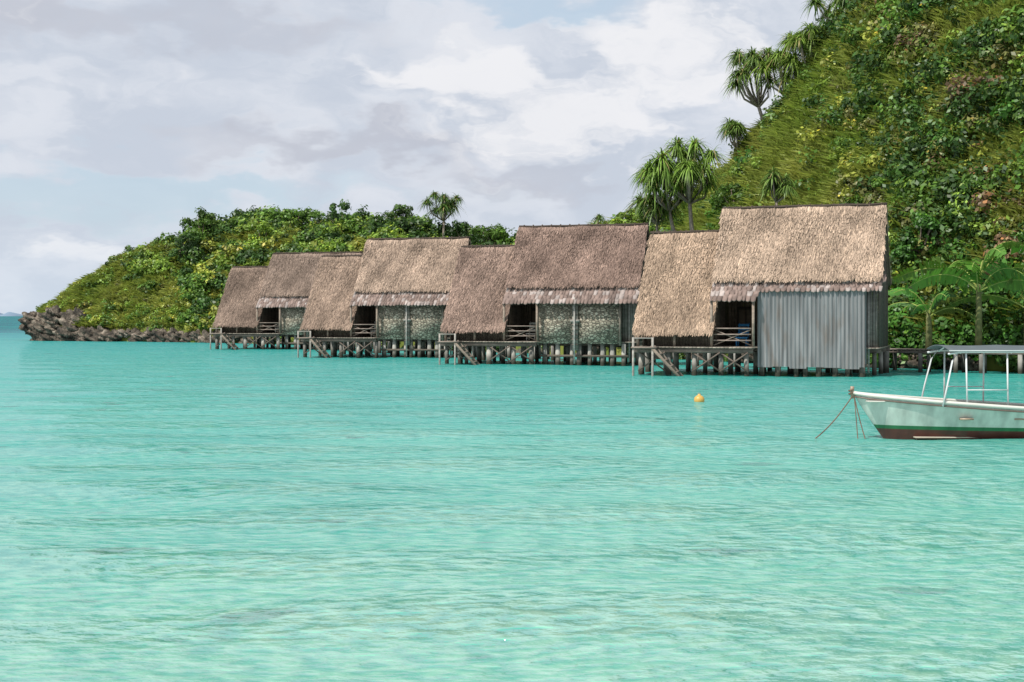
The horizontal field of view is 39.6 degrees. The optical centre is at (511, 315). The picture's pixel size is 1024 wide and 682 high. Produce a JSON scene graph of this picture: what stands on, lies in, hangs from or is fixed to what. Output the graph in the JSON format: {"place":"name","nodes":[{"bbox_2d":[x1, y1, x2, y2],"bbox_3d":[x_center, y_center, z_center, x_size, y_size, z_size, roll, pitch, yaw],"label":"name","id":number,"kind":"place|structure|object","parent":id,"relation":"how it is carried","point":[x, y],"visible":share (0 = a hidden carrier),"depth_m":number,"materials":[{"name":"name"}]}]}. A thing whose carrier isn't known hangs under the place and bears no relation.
{"place":"outdoors","nodes":[
{"label":"outdoors","id":0,"kind":"place"},
{"bbox_2d":[0,312,22,315],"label":"distant island","id":1,"kind":"structure","parent":0,"point":[10,314],"depth_m":4986.05,"materials":[{"name":"blue"}]},
{"bbox_2d":[0,0,838,313],"label":"sky","id":2,"kind":"structure","parent":0,"point":[120,119],"materials":[{"name":"white"}]},
{"bbox_2d":[0,316,1023,681],"bbox_3d":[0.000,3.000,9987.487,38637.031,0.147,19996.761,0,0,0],"label":"sea water","id":3,"kind":"structure","parent":0,"point":[184,512],"depth_m":20.53,"materials":[{"name":"teal liquid"}]},
{"bbox_2d":[209,251,362,349],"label":"stilt bungalow","id":4,"kind":"object","parent":3,"relation":"on","point":[270,300],"visible":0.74,"depth_m":126.57,"materials":[{"name":"brown wood"}]},
{"bbox_2d":[296,236,471,357],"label":"stilt bungalow","id":5,"kind":"object","parent":3,"relation":"on","point":[394,291],"visible":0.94,"depth_m":102.14,"materials":[{"name":"brown wood"}]},
{"bbox_2d":[438,222,655,365],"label":"stilt bungalow","id":6,"kind":"object","parent":3,"relation":"on","point":[570,288],"visible":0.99,"depth_m":86.99,"materials":[{"name":"brown wood"}]},
{"bbox_2d":[284,336,1023,373],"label":"boardwalk","id":7,"kind":"structure","parent":3,"relation":"in","point":[895,351],"depth_m":76.28,"materials":[{"name":"grey wood"}]},
{"bbox_2d":[694,392,703,401],"bbox_3d":[6.450,3.247,49.000,0.370,1.191,0.370,0,0,0],"label":"mooring buoy","id":8,"kind":"object","parent":3,"relation":"on","point":[698,398],"visible":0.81,"depth_m":48.87,"materials":[{"name":"plastic"}]},
{"bbox_2d":[631,202,893,376],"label":"stilt bungalow","id":9,"kind":"object","parent":3,"relation":"on","point":[792,288],"visible":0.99,"depth_m":71.47,"materials":[{"name":"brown wood"}]},
{"bbox_2d":[816,345,1023,439],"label":"moored boat","id":10,"kind":"object","parent":3,"relation":"on","point":[890,416],"visible":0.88,"depth_m":34.80,"materials":[{"name":"paint"}]},
{"bbox_2d":[87,0,1023,371],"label":"island hill","id":11,"kind":"structure","parent":0,"point":[991,366],"depth_m":114.09,"materials":[{"name":"green plant"}]},
{"bbox_2d":[125,245,137,251],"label":"broadleaf tree","id":12,"kind":"object","parent":11,"relation":"on","point":[128,248],"visible":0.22,"depth_m":179.13,"materials":[{"name":"green plant"}]},
{"bbox_2d":[18,305,252,343],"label":"shore rocks","id":13,"kind":"object","parent":11,"relation":"on","point":[35,328],"visible":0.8,"depth_m":165.92,"materials":[{"name":"grey stone"}]},
{"bbox_2d":[37,216,300,328],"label":"headland grass","id":14,"kind":"structure","parent":11,"relation":"on","point":[100,292],"depth_m":169.25,"materials":[{"name":"green plant"}]},
{"bbox_2d":[167,232,204,261],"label":"broadleaf tree","id":15,"kind":"object","parent":11,"relation":"on","point":[180,241],"visible":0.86,"depth_m":171.15,"materials":[{"name":"green plant"}]},
{"bbox_2d":[179,206,224,241],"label":"broadleaf tree","id":16,"kind":"object","parent":11,"relation":"on","point":[204,219],"visible":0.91,"depth_m":175.30,"materials":[{"name":"green plant"}]},
{"bbox_2d":[196,220,239,235],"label":"broadleaf tree","id":17,"kind":"object","parent":11,"relation":"on","point":[220,232],"visible":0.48,"depth_m":175.40,"materials":[{"name":"green plant"}]},
{"bbox_2d":[245,220,283,245],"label":"broadleaf tree","id":18,"kind":"object","parent":11,"relation":"on","point":[265,227],"visible":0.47,"depth_m":171.16,"materials":[{"name":"green plant"}]},
{"bbox_2d":[280,206,325,228],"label":"broadleaf tree","id":19,"kind":"object","parent":11,"relation":"on","point":[306,215],"visible":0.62,"depth_m":175.19,"materials":[{"name":"green plant"}]},
{"bbox_2d":[316,199,369,223],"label":"broadleaf tree","id":20,"kind":"object","parent":11,"relation":"on","point":[333,215],"visible":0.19,"depth_m":171.95,"materials":[{"name":"green plant"}]},
{"bbox_2d":[35,204,673,330],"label":"headland shrubs","id":21,"kind":"object","parent":11,"relation":"on","point":[330,233],"visible":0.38,"depth_m":166.79,"materials":[{"name":"green plant"}]},
{"bbox_2d":[382,204,416,220],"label":"broadleaf tree","id":22,"kind":"object","parent":11,"relation":"on","point":[401,210],"visible":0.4,"depth_m":167.20,"materials":[{"name":"green plant"}]},
{"bbox_2d":[418,190,465,236],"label":"pandanus tree","id":23,"kind":"object","parent":11,"relation":"on","point":[446,206],"visible":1,"depth_m":159.58,"materials":[{"name":"green plant"}]},
{"bbox_2d":[443,220,478,244],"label":"broadleaf tree","id":24,"kind":"object","parent":11,"relation":"on","point":[462,228],"visible":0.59,"depth_m":156.76,"materials":[{"name":"green plant"}]},
{"bbox_2d":[468,223,509,243],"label":"broadleaf tree","id":25,"kind":"object","parent":11,"relation":"on","point":[487,232],"visible":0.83,"depth_m":151.59,"materials":[{"name":"green plant"}]},
{"bbox_2d":[590,213,606,223],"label":"pandanus tree","id":26,"kind":"object","parent":11,"relation":"on","point":[599,217],"visible":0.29,"depth_m":134.89,"materials":[{"name":"green plant"}]},
{"bbox_2d":[609,208,641,223],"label":"broadleaf tree","id":27,"kind":"object","parent":11,"relation":"on","point":[618,219],"visible":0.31,"depth_m":125.39,"materials":[{"name":"green plant"}]},
{"bbox_2d":[235,230,1023,372],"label":"shoreline shrubs","id":28,"kind":"object","parent":11,"relation":"on","point":[997,337],"visible":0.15,"depth_m":78.99,"materials":[{"name":"green plant"}]},
{"bbox_2d":[256,336,1013,370],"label":"shore boulders","id":29,"kind":"object","parent":11,"relation":"on","point":[972,364],"visible":0.11,"depth_m":79.61,"materials":[{"name":"grey stone"}]},
{"bbox_2d":[625,210,655,228],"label":"broadleaf tree","id":30,"kind":"object","parent":11,"relation":"on","point":[644,220],"visible":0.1,"depth_m":127.42,"materials":[{"name":"green plant"}]},
{"bbox_2d":[621,190,686,231],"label":"pandanus tree","id":31,"kind":"object","parent":11,"relation":"on","point":[657,209],"visible":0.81,"depth_m":105.52,"materials":[{"name":"green plant"}]},
{"bbox_2d":[627,160,701,230],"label":"pandanus tree","id":32,"kind":"object","parent":11,"relation":"on","point":[653,188],"visible":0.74,"depth_m":103.93,"materials":[{"name":"green plant"}]},
{"bbox_2d":[635,135,731,230],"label":"pandanus tree","id":33,"kind":"object","parent":11,"relation":"on","point":[690,168],"visible":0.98,"depth_m":103.45,"materials":[{"name":"green plant"}]},
{"bbox_2d":[708,180,749,215],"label":"broadleaf tree","id":34,"kind":"object","parent":11,"relation":"on","point":[713,202],"visible":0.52,"depth_m":111.80,"materials":[{"name":"green plant"}]},
{"bbox_2d":[715,117,750,149],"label":"pandanus tree","id":35,"kind":"object","parent":11,"relation":"on","point":[733,130],"visible":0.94,"depth_m":120.53,"materials":[{"name":"green plant"}]},
{"bbox_2d":[720,46,780,118],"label":"pandanus tree","id":36,"kind":"object","parent":11,"relation":"on","point":[739,58],"visible":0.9,"depth_m":119.63,"materials":[{"name":"green plant"}]},
{"bbox_2d":[744,48,803,96],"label":"pandanus tree","id":37,"kind":"object","parent":11,"relation":"on","point":[790,62],"visible":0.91,"depth_m":117.53,"materials":[{"name":"green plant"}]},
{"bbox_2d":[754,166,805,205],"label":"pandanus tree","id":38,"kind":"object","parent":11,"relation":"on","point":[776,183],"visible":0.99,"depth_m":97.59,"materials":[{"name":"green plant"}]},
{"bbox_2d":[774,21,828,65],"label":"pandanus tree","id":39,"kind":"object","parent":11,"relation":"on","point":[800,40],"visible":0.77,"depth_m":114.68,"materials":[{"name":"green plant"}]},
{"bbox_2d":[588,0,1023,356],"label":"hillside grass","id":40,"kind":"structure","parent":11,"relation":"on","point":[773,146],"depth_m":98.99,"materials":[{"name":"green plant"}]},
{"bbox_2d":[599,0,1023,311],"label":"hillside shrubs","id":41,"kind":"object","parent":11,"relation":"on","point":[941,144],"visible":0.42,"depth_m":90.31,"materials":[{"name":"green plant"}]},
{"bbox_2d":[800,0,849,29],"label":"pandanus tree","id":42,"kind":"object","parent":11,"relation":"on","point":[817,4],"visible":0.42,"depth_m":112.31,"materials":[{"name":"green plant"}]},
{"bbox_2d":[861,163,906,203],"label":"broadleaf tree","id":43,"kind":"object","parent":11,"relation":"on","point":[879,181],"visible":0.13,"depth_m":91.56,"materials":[{"name":"green plant"}]},
{"bbox_2d":[862,36,912,82],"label":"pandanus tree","id":44,"kind":"object","parent":11,"relation":"on","point":[893,52],"visible":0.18,"depth_m":99.35,"materials":[{"name":"green plant"}]},
{"bbox_2d":[889,210,945,261],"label":"broadleaf tree","id":45,"kind":"object","parent":11,"relation":"on","point":[908,251],"visible":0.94,"depth_m":83.35,"materials":[{"name":"green plant"}]},
{"bbox_2d":[888,287,976,354],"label":"banana plant","id":46,"kind":"object","parent":11,"relation":"on","point":[941,297],"visible":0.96,"depth_m":75.65,"materials":[{"name":"green plant"}]},
{"bbox_2d":[892,241,1023,344],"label":"banana plant","id":47,"kind":"object","parent":11,"relation":"on","point":[941,272],"visible":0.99,"depth_m":73.78,"materials":[{"name":"green plant"}]},
{"bbox_2d":[939,272,1023,344],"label":"banana plant","id":48,"kind":"object","parent":11,"relation":"on","point":[998,298],"visible":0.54,"depth_m":75.19,"materials":[{"name":"green plant"}]}
]}

